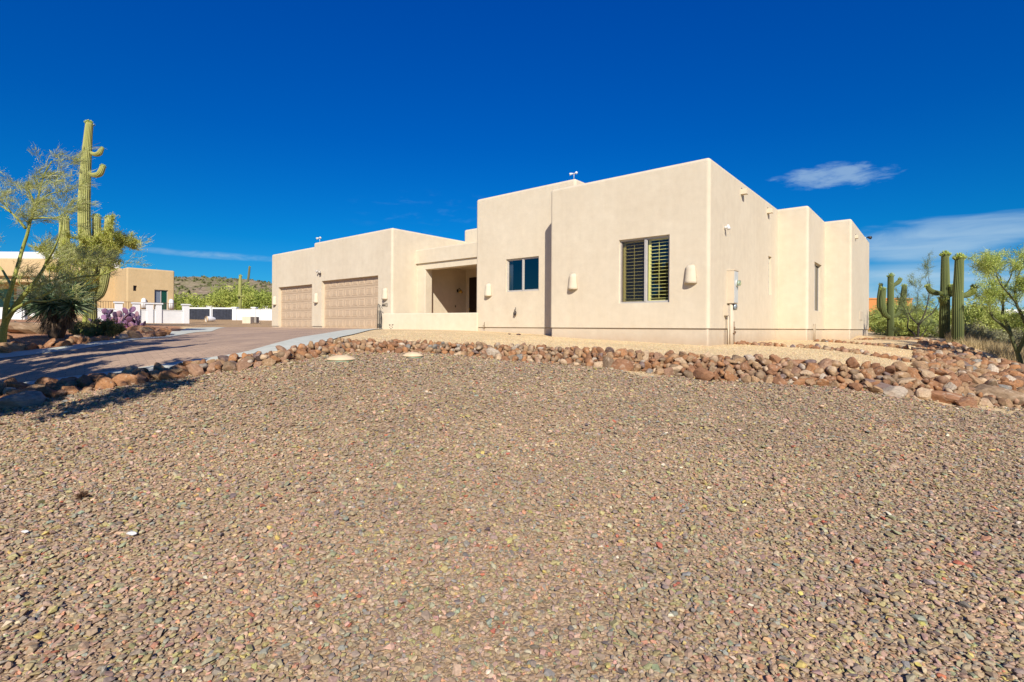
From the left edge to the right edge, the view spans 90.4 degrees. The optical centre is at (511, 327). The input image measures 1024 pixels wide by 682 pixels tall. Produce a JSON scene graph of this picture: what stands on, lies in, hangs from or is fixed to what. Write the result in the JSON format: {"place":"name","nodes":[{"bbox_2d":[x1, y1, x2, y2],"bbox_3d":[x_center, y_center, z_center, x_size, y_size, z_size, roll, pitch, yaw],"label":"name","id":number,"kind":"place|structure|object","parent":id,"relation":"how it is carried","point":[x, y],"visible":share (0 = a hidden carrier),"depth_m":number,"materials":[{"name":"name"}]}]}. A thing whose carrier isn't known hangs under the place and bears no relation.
{"place":"outdoors","nodes":[
{"label":"outdoors","id":0,"kind":"place"},
{"bbox_2d":[0,327,374,381],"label":"driveway","id":1,"kind":"structure","parent":0,"point":[123,355],"depth_m":9.63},
{"bbox_2d":[174,276,271,301],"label":"hill","id":2,"kind":"structure","parent":0,"point":[190,284],"depth_m":365.34,"materials":[{"name":"plant"}]},
{"bbox_2d":[174,275,271,302],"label":"hillside scrub","id":3,"kind":"object","parent":2,"relation":"on","point":[176,278],"visible":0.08,"depth_m":391.74,"materials":[{"name":"green plant"}]},
{"bbox_2d":[0,316,1023,681],"bbox_3d":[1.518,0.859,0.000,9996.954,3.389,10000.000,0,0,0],"label":"ground","id":4,"kind":"structure","parent":0,"point":[44,338],"depth_m":3.53,"materials":[{"name":"gravel"}]},
{"bbox_2d":[0,346,11,352],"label":"rock","id":5,"kind":"object","parent":4,"relation":"on","point":[3,349],"visible":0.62,"depth_m":9.99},
{"bbox_2d":[0,342,25,351],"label":"rock","id":6,"kind":"object","parent":4,"relation":"on","point":[14,347],"visible":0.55,"depth_m":10.19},
{"bbox_2d":[0,307,27,319],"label":"garden wall","id":7,"kind":"structure","parent":4,"relation":"on","point":[17,315],"depth_m":31.00,"materials":[{"name":"white paint"}]},
{"bbox_2d":[7,382,29,388],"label":"rock","id":8,"kind":"object","parent":4,"relation":"on","point":[19,385],"visible":0.45,"depth_m":6.58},
{"bbox_2d":[0,390,45,408],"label":"rock","id":9,"kind":"object","parent":4,"relation":"on","point":[26,398],"visible":0.77,"depth_m":5.93,"materials":[{"name":"stone"}]},
{"bbox_2d":[0,322,46,333],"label":"rock","id":10,"kind":"object","parent":4,"relation":"on","point":[23,327],"visible":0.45,"depth_m":12.66,"materials":[{"name":"stone"}]},
{"bbox_2d":[35,386,56,397],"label":"rock","id":11,"kind":"object","parent":4,"relation":"on","point":[47,392],"visible":0.37,"depth_m":6.29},
{"bbox_2d":[34,377,57,383],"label":"rock","id":12,"kind":"object","parent":4,"relation":"on","point":[42,380],"visible":0.37,"depth_m":6.76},
{"bbox_2d":[45,381,58,389],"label":"rock","id":13,"kind":"object","parent":4,"relation":"on","point":[52,385],"visible":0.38,"depth_m":6.55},
{"bbox_2d":[10,269,100,337],"bbox_3d":[-10.755,-0.522,11.982,1.850,1.738,1.508,0,0,0],"label":"yucca plant","id":14,"kind":"object","parent":4,"relation":"on","point":[57,317],"visible":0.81,"depth_m":11.86,"materials":[{"name":"green plant"}]},
{"bbox_2d":[52,340,72,346],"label":"rock","id":15,"kind":"object","parent":4,"relation":"on","point":[63,343],"visible":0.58,"depth_m":10.96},
{"bbox_2d":[56,378,76,384],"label":"rock","id":16,"kind":"object","parent":4,"relation":"on","point":[61,381],"visible":0.45,"depth_m":6.72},
{"bbox_2d":[61,386,80,394],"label":"rock","id":17,"kind":"object","parent":4,"relation":"on","point":[73,390],"visible":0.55,"depth_m":6.40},
{"bbox_2d":[0,142,156,342],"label":"palo verde tree","id":18,"kind":"object","parent":4,"relation":"on","point":[78,252],"visible":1,"depth_m":10.27,"materials":[{"name":"green plant"}]},
{"bbox_2d":[77,335,89,343],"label":"rock","id":19,"kind":"object","parent":4,"relation":"on","point":[84,339],"visible":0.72,"depth_m":11.39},
{"bbox_2d":[26,212,141,321],"bbox_3d":[-14.919,-1.930,17.909,3.797,3.870,2.617,0,0,0],"label":"palo verde tree","id":20,"kind":"object","parent":4,"relation":"on","point":[108,237],"visible":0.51,"depth_m":17.44,"materials":[{"name":"green plant"}]},
{"bbox_2d":[58,119,110,322],"bbox_3d":[-18.383,-4.509,22.074,1.870,8.935,1.012,0,0,-15],"label":"saguaro cactus","id":21,"kind":"object","parent":4,"relation":"on","point":[88,141],"visible":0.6,"depth_m":21.91,"materials":[{"name":"plant"}]},
{"bbox_2d":[76,490,93,499],"bbox_3d":[-3.159,1.228,3.749,0.103,0.065,0.107,0,0,0],"label":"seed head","id":22,"kind":"object","parent":4,"relation":"on","point":[81,495],"visible":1,"depth_m":3.74},
{"bbox_2d":[79,374,92,387],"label":"rock","id":23,"kind":"object","parent":4,"relation":"on","point":[85,380],"visible":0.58,"depth_m":6.73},
{"bbox_2d":[0,252,173,317],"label":"neighbour house","id":24,"kind":"structure","parent":4,"relation":"on","point":[128,284],"depth_m":44.06,"materials":[{"name":"paint"}]},
{"bbox_2d":[0,289,13,306],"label":"window","id":25,"kind":"structure","parent":24,"relation":"in","point":[2,291],"depth_m":48.90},
{"bbox_2d":[154,290,167,309],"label":"sliding door","id":26,"kind":"structure","parent":24,"relation":"in","point":[160,296],"depth_m":44.09,"materials":[{"name":"glass"}]},
{"bbox_2d":[88,373,105,381],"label":"rock","id":27,"kind":"object","parent":4,"relation":"on","point":[93,376],"visible":0.34,"depth_m":6.93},
{"bbox_2d":[68,318,126,336],"bbox_3d":[-10.928,0.016,13.416,1.448,0.530,1.061,0,0,0],"label":"shrub","id":28,"kind":"object","parent":4,"relation":"on","point":[109,328],"visible":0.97,"depth_m":13.31,"materials":[{"name":"green plant"}]},
{"bbox_2d":[95,375,115,389],"bbox_3d":[-5.330,0.748,6.630,0.332,0.214,0.123,22,-23,13],"label":"rock","id":29,"kind":"object","parent":4,"relation":"on","point":[103,382],"visible":0.83,"depth_m":6.59,"materials":[{"name":"stone"}]},
{"bbox_2d":[0,327,224,357],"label":"concrete edging","id":30,"kind":"object","parent":4,"relation":"on","point":[89,344],"visible":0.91,"depth_m":11.33,"materials":[{"name":"concrete"}]},
{"bbox_2d":[88,308,140,326],"bbox_3d":[-13.699,-0.272,17.447,1.677,0.775,1.375,0,0,0],"label":"prickly pear","id":31,"kind":"object","parent":4,"relation":"on","point":[106,313],"visible":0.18,"depth_m":17.50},
{"bbox_2d":[112,373,141,384],"bbox_3d":[-5.156,0.705,6.837,0.378,0.182,0.221,0,0,-11],"label":"rock","id":32,"kind":"object","parent":4,"relation":"on","point":[128,379],"visible":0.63,"depth_m":6.75,"materials":[{"name":"stone"}]},
{"bbox_2d":[111,306,145,326],"bbox_3d":[-12.088,-0.243,16.165,1.065,0.868,0.808,0,0,0],"label":"prickly pear","id":33,"kind":"object","parent":4,"relation":"on","point":[128,320],"visible":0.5,"depth_m":16.01,"materials":[{"name":"plant"}]},
{"bbox_2d":[121,365,137,373],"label":"rock","id":34,"kind":"object","parent":4,"relation":"on","point":[127,369],"visible":0.46,"depth_m":7.17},
{"bbox_2d":[120,330,140,337],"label":"rock","id":35,"kind":"object","parent":4,"relation":"on","point":[131,334],"visible":0.41,"depth_m":13.26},
{"bbox_2d":[100,301,176,309],"bbox_3d":[-26.305,-1.012,35.800,0.040,1.520,4.763,0,0,41],"label":"iron railing","id":36,"kind":"object","parent":4,"relation":"on","point":[140,308],"visible":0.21,"depth_m":35.37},
{"bbox_2d":[127,325,155,330],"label":"rock","id":37,"kind":"object","parent":4,"relation":"on","point":[135,328],"visible":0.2,"depth_m":15.10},
{"bbox_2d":[136,374,148,384],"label":"rock","id":38,"kind":"object","parent":4,"relation":"on","point":[144,379],"visible":0.7,"depth_m":6.85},
{"bbox_2d":[97,301,190,322],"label":"garden wall","id":39,"kind":"structure","parent":4,"relation":"on","point":[149,314],"depth_m":34.56,"materials":[{"name":"white paint"}]},
{"bbox_2d":[150,370,160,379],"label":"rock","id":40,"kind":"object","parent":4,"relation":"on","point":[154,374],"visible":0.51,"depth_m":7.00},
{"bbox_2d":[145,330,166,336],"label":"rock","id":41,"kind":"object","parent":4,"relation":"on","point":[157,333],"visible":0.4,"depth_m":14.62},
{"bbox_2d":[158,370,178,380],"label":"rock","id":42,"kind":"object","parent":4,"relation":"on","point":[164,375],"visible":0.71,"depth_m":7.00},
{"bbox_2d":[170,365,189,375],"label":"rock","id":43,"kind":"object","parent":4,"relation":"on","point":[185,371],"visible":0.39,"depth_m":7.22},
{"bbox_2d":[186,363,204,376],"bbox_3d":[-4.542,0.625,7.291,0.278,0.208,0.172,18,42,8],"label":"rock","id":44,"kind":"object","parent":4,"relation":"on","point":[195,369],"visible":0.81,"depth_m":7.23,"materials":[{"name":"stone"}]},
{"bbox_2d":[24,329,372,383],"bbox_3d":[-5.485,0.638,13.376,5.278,1.151,17.101,0,0,13],"label":"concrete edging","id":45,"kind":"object","parent":4,"relation":"on","point":[289,343],"visible":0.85,"depth_m":9.73,"materials":[{"name":"concrete"}]},
{"bbox_2d":[377,305,382,328],"bbox_3d":[-5.742,-0.474,22.129,0.248,1.088,0.086,0,0,0],"label":"wrought iron stand","id":46,"kind":"object","parent":45,"relation":"on","point":[380,320],"visible":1,"depth_m":22.11,"materials":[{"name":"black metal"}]},
{"bbox_2d":[189,307,211,318],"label":"garden gate","id":47,"kind":"structure","parent":4,"relation":"on","point":[198,312],"depth_m":45.99,"materials":[{"name":"metal"}]},
{"bbox_2d":[207,361,221,372],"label":"rock","id":48,"kind":"object","parent":4,"relation":"on","point":[211,367],"visible":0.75,"depth_m":7.41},
{"bbox_2d":[174,280,271,309],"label":"desert scrub","id":49,"kind":"object","parent":4,"relation":"on","point":[221,297],"visible":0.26,"depth_m":59.61,"materials":[{"name":"green plant"}]},
{"bbox_2d":[223,361,236,370],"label":"rock","id":50,"kind":"object","parent":4,"relation":"on","point":[229,365],"visible":0.88,"depth_m":7.40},
{"bbox_2d":[228,353,238,361],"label":"rock","id":51,"kind":"object","parent":4,"relation":"on","point":[233,356],"visible":0.77,"depth_m":7.70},
{"bbox_2d":[237,274,243,308],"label":"saguaro cactus","id":52,"kind":"object","parent":4,"relation":"on","point":[239,295],"visible":0.88,"depth_m":49.90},
{"bbox_2d":[236,358,251,370],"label":"rock","id":53,"kind":"object","parent":4,"relation":"on","point":[243,363],"visible":0.82,"depth_m":7.50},
{"bbox_2d":[242,317,253,323],"bbox_3d":[-19.716,-0.531,38.000,0.620,0.520,0.500,0,0,0],"label":"equipment cover","id":54,"kind":"object","parent":4,"relation":"on","point":[247,320],"visible":1,"depth_m":37.75,"materials":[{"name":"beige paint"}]},
{"bbox_2d":[231,307,271,319],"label":"garden wall","id":55,"kind":"structure","parent":4,"relation":"on","point":[261,314],"depth_m":46.00,"materials":[{"name":"white paint"}]},
{"bbox_2d":[212,307,231,319],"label":"garden gate","id":56,"kind":"structure","parent":55,"relation":"attached to","point":[222,313],"depth_m":45.99,"materials":[{"name":"metal"}]},
{"bbox_2d":[262,358,275,365],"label":"rock","id":57,"kind":"object","parent":4,"relation":"on","point":[269,362],"visible":0.82,"depth_m":7.72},
{"bbox_2d":[326,355,355,362],"bbox_3d":[-2.834,0.531,8.450,0.479,0.140,0.479,0,0,0],"label":"tank lid","id":58,"kind":"object","parent":4,"relation":"on","point":[341,358],"visible":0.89,"depth_m":8.28,"materials":[{"name":"beige plastic"}]},
{"bbox_2d":[402,352,422,358],"bbox_3d":[-1.803,0.519,9.250,0.388,0.140,0.388,0,0,0],"label":"tank lid","id":59,"kind":"object","parent":4,"relation":"on","point":[414,354],"visible":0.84,"depth_m":9.12,"materials":[{"name":"beige plastic"}]},
{"bbox_2d":[382,313,478,330],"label":"courtyard wall","id":60,"kind":"structure","parent":4,"relation":"on","point":[446,321],"depth_m":21.02,"materials":[{"name":"beige paint"}]},
{"bbox_2d":[486,347,499,356],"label":"rock","id":61,"kind":"object","parent":4,"relation":"on","point":[491,351],"visible":0.67,"depth_m":9.92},
{"bbox_2d":[26,333,1023,408],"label":"rocks","id":62,"kind":"object","parent":4,"relation":"on","point":[972,356],"visible":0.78,"depth_m":9.82,"materials":[{"name":"stone"}]},
{"bbox_2d":[272,158,871,345],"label":"adobe house","id":63,"kind":"structure","parent":4,"relation":"on","point":[706,252],"depth_m":18.10,"materials":[{"name":"beige paint"}]},
{"bbox_2d":[281,285,312,327],"bbox_3d":[-11.638,-1.155,27.649,3.710,2.405,0.072,0,0,40],"label":"garage door","id":64,"kind":"structure","parent":63,"relation":"in","point":[296,301],"depth_m":27.67,"materials":[{"name":"beige paint"}]},
{"bbox_2d":[324,276,378,328],"bbox_3d":[-7.673,-1.187,24.338,4.800,2.515,0.072,0,0,40],"label":"garage door","id":65,"kind":"structure","parent":63,"relation":"in","point":[349,303],"depth_m":24.24,"materials":[{"name":"beige paint"}]},
{"bbox_2d":[469,277,476,312],"bbox_3d":[-1.793,-1.185,25.009,0.903,2.550,0.172,0,0,40],"label":"front door","id":66,"kind":"structure","parent":63,"relation":"in","point":[472,281],"depth_m":25.11,"materials":[{"name":"brown wood"}]},
{"bbox_2d":[507,256,538,291],"bbox_3d":[0.447,-1.932,18.903,1.747,1.230,0.412,0,0,40],"label":"window","id":67,"kind":"structure","parent":63,"relation":"in","point":[522,273],"depth_m":18.67,"materials":[{"name":"glass"}]},
{"bbox_2d":[620,235,669,303],"bbox_3d":[3.892,-1.618,14.617,1.533,1.860,0.412,0,0,40],"label":"window","id":68,"kind":"structure","parent":63,"relation":"in","point":[644,269],"depth_m":14.67,"materials":[{"name":"metal"}]},
{"bbox_2d":[814,264,818,310],"bbox_3d":[11.733,-1.552,19.964,0.280,1.860,1.535,0,0,40],"label":"window","id":69,"kind":"structure","parent":63,"relation":"in","point":[816,275],"depth_m":20.22,"materials":[{"name":"glass"}]},
{"bbox_2d":[602,356,613,368],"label":"rock","id":70,"kind":"object","parent":4,"relation":"on","point":[607,362],"visible":0.6,"depth_m":9.41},
{"bbox_2d":[611,358,633,370],"bbox_3d":[2.030,0.709,9.327,0.313,0.269,0.420,0,0,-71],"label":"rock","id":71,"kind":"object","parent":4,"relation":"on","point":[624,364],"visible":0.77,"depth_m":9.27,"materials":[{"name":"stone"}]},
{"bbox_2d":[357,331,937,367],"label":"tan gravel","id":72,"kind":"structure","parent":4,"relation":"on","point":[697,347],"depth_m":12.23,"materials":[{"name":"gravel"}]},
{"bbox_2d":[663,367,673,375],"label":"rock","id":73,"kind":"object","parent":4,"relation":"on","point":[669,371],"visible":0.76,"depth_m":9.19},
{"bbox_2d":[682,370,693,378],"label":"rock","id":74,"kind":"object","parent":4,"relation":"on","point":[687,374],"visible":0.71,"depth_m":9.08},
{"bbox_2d":[693,368,715,380],"bbox_3d":[3.400,0.834,8.975,0.279,0.245,0.440,0,0,-28],"label":"rock","id":75,"kind":"object","parent":4,"relation":"on","point":[703,374],"visible":0.91,"depth_m":8.86,"materials":[{"name":"stone"}]},
{"bbox_2d":[724,371,737,381],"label":"rock","id":76,"kind":"object","parent":4,"relation":"on","point":[729,376],"visible":0.69,"depth_m":8.89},
{"bbox_2d":[740,362,749,370],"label":"rock","id":77,"kind":"object","parent":4,"relation":"on","point":[744,365],"visible":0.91,"depth_m":9.18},
{"bbox_2d":[767,364,781,371],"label":"rock","id":78,"kind":"object","parent":4,"relation":"on","point":[774,368],"visible":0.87,"depth_m":9.04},
{"bbox_2d":[769,354,781,362],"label":"rock","id":79,"kind":"object","parent":4,"relation":"on","point":[774,358],"visible":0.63,"depth_m":9.35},
{"bbox_2d":[772,376,786,384],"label":"rock","id":80,"kind":"object","parent":4,"relation":"on","point":[778,380],"visible":0.66,"depth_m":8.61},
{"bbox_2d":[799,370,813,376],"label":"rock","id":81,"kind":"object","parent":4,"relation":"on","point":[808,373],"visible":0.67,"depth_m":8.83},
{"bbox_2d":[816,379,828,386],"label":"rock","id":82,"kind":"object","parent":4,"relation":"on","point":[822,382],"visible":0.77,"depth_m":8.48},
{"bbox_2d":[818,358,831,370],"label":"rock","id":83,"kind":"object","parent":4,"relation":"on","point":[824,363],"visible":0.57,"depth_m":9.03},
{"bbox_2d":[846,357,859,368],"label":"rock","id":84,"kind":"object","parent":4,"relation":"on","point":[851,362],"visible":0.91,"depth_m":9.10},
{"bbox_2d":[849,383,862,390],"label":"rock","id":85,"kind":"object","parent":4,"relation":"on","point":[856,386],"visible":0.83,"depth_m":8.37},
{"bbox_2d":[869,386,882,393],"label":"rock","id":86,"kind":"object","parent":4,"relation":"on","point":[874,389],"visible":0.69,"depth_m":8.29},
{"bbox_2d":[863,379,891,388],"bbox_3d":[6.199,1.032,8.507,0.629,0.246,0.186,21,40,33],"label":"rock","id":87,"kind":"object","parent":4,"relation":"on","point":[881,385],"visible":0.33,"depth_m":8.46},
{"bbox_2d":[873,366,884,374],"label":"rock","id":88,"kind":"object","parent":4,"relation":"on","point":[879,370],"visible":0.71,"depth_m":8.94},
{"bbox_2d":[885,365,894,373],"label":"rock","id":89,"kind":"object","parent":4,"relation":"on","point":[890,369],"visible":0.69,"depth_m":8.99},
{"bbox_2d":[869,298,912,330],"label":"distant house","id":90,"kind":"structure","parent":4,"relation":"on","point":[872,301],"depth_m":85.00,"materials":[{"name":"orange paint"}]},
{"bbox_2d":[877,272,907,335],"bbox_3d":[20.015,-1.156,26.772,1.340,3.508,1.345,0,0,35],"label":"saguaro cactus","id":91,"kind":"object","parent":4,"relation":"on","point":[889,314],"visible":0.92,"depth_m":26.87,"materials":[{"name":"plant"}]},
{"bbox_2d":[882,386,907,397],"bbox_3d":[6.207,1.070,8.269,0.349,0.228,0.326,0,0,45],"label":"rock","id":92,"kind":"object","parent":4,"relation":"on","point":[898,391],"visible":0.77,"depth_m":8.20,"materials":[{"name":"stone"}]},
{"bbox_2d":[892,361,907,371],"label":"rock","id":93,"kind":"object","parent":4,"relation":"on","point":[900,366],"visible":0.78,"depth_m":9.03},
{"bbox_2d":[893,371,910,378],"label":"rock","id":94,"kind":"object","parent":4,"relation":"on","point":[902,374],"visible":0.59,"depth_m":8.81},
{"bbox_2d":[896,377,915,383],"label":"rock","id":95,"kind":"object","parent":4,"relation":"on","point":[904,380],"visible":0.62,"depth_m":8.66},
{"bbox_2d":[906,368,921,380],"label":"rock","id":96,"kind":"object","parent":4,"relation":"on","point":[913,372],"visible":0.64,"depth_m":8.93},
{"bbox_2d":[889,250,938,337],"bbox_3d":[17.541,-1.434,21.970,2.047,3.874,2.161,0,0,-28],"label":"desert tree","id":97,"kind":"object","parent":4,"relation":"on","point":[917,308],"visible":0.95,"depth_m":22.00,"materials":[{"name":"green plant"}]},
{"bbox_2d":[914,387,931,399],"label":"rock","id":98,"kind":"object","parent":4,"relation":"on","point":[922,393],"visible":0.7,"depth_m":8.24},
{"bbox_2d":[921,369,934,378],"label":"rock","id":99,"kind":"object","parent":4,"relation":"on","point":[927,374],"visible":0.95,"depth_m":8.93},
{"bbox_2d":[924,250,952,338],"bbox_3d":[16.710,-1.278,19.721,1.134,3.529,0.763,0,0,-17],"label":"saguaro cactus","id":100,"kind":"object","parent":4,"relation":"on","point":[944,293],"visible":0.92,"depth_m":19.88,"materials":[{"name":"plant"}]},
{"bbox_2d":[868,297,1023,340],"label":"desert scrub","id":101,"kind":"object","parent":4,"relation":"on","point":[877,321],"visible":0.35,"depth_m":30.34,"materials":[{"name":"green plant"}]},
{"bbox_2d":[943,382,956,390],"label":"rock","id":102,"kind":"object","parent":4,"relation":"on","point":[951,386],"visible":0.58,"depth_m":8.72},
{"bbox_2d":[931,390,978,407],"bbox_3d":[7.017,1.164,8.156,0.752,0.220,0.331,7,17,26],"label":"rock","id":103,"kind":"object","parent":4,"relation":"on","point":[946,397],"visible":0.53,"depth_m":8.12,"materials":[{"name":"stone"}]},
{"bbox_2d":[951,252,979,343],"bbox_3d":[16.084,-0.984,18.009,0.985,3.345,0.442,0,0,0],"label":"saguaro cactus","id":104,"kind":"object","parent":4,"relation":"on","point":[957,320],"visible":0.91,"depth_m":17.90,"materials":[{"name":"plant"}]},
{"bbox_2d":[958,373,972,383],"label":"rock","id":105,"kind":"object","parent":4,"relation":"on","point":[964,377],"visible":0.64,"depth_m":9.02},
{"bbox_2d":[955,397,976,407],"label":"rock","id":106,"kind":"object","parent":4,"relation":"on","point":[967,401],"visible":0.8,"depth_m":7.90,"materials":[{"name":"stone"}]},
{"bbox_2d":[966,373,982,383],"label":"rock","id":107,"kind":"object","parent":4,"relation":"on","point":[976,380],"visible":0.52,"depth_m":9.10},
{"bbox_2d":[928,317,1023,346],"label":"desert scrub","id":108,"kind":"object","parent":4,"relation":"on","point":[974,330],"visible":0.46,"depth_m":20.54,"materials":[{"name":"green plant"}]},
{"bbox_2d":[979,398,993,406],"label":"rock","id":109,"kind":"object","parent":4,"relation":"on","point":[984,401],"visible":0.84,"depth_m":8.32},
{"bbox_2d":[984,378,997,385],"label":"rock","id":110,"kind":"object","parent":4,"relation":"on","point":[992,382],"visible":0.56,"depth_m":8.97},
{"bbox_2d":[962,244,1023,363],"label":"palo verde tree","id":111,"kind":"object","parent":4,"relation":"on","point":[989,262],"visible":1,"depth_m":13.33,"materials":[{"name":"green plant"}]},
{"bbox_2d":[974,384,1023,404],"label":"rock","id":112,"kind":"object","parent":4,"relation":"on","point":[1011,395],"visible":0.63,"depth_m":8.54,"materials":[{"name":"stone"}]},
{"bbox_2d":[996,398,1013,407],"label":"rock","id":113,"kind":"object","parent":4,"relation":"on","point":[1007,402],"visible":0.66,"depth_m":8.38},
{"bbox_2d":[999,381,1016,389],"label":"rock","id":114,"kind":"object","parent":4,"relation":"on","point":[1012,385],"visible":0.46,"depth_m":9.11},
{"bbox_2d":[0,0,1023,310],"label":"sky","id":115,"kind":"structure","parent":0,"point":[235,135],"materials":[{"name":"blue"}]},
{"bbox_2d":[943,329,1023,362],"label":"dry grass","id":116,"kind":"structure","parent":0,"point":[1002,349],"depth_m":16.12,"materials":[{"name":"beige plant"}]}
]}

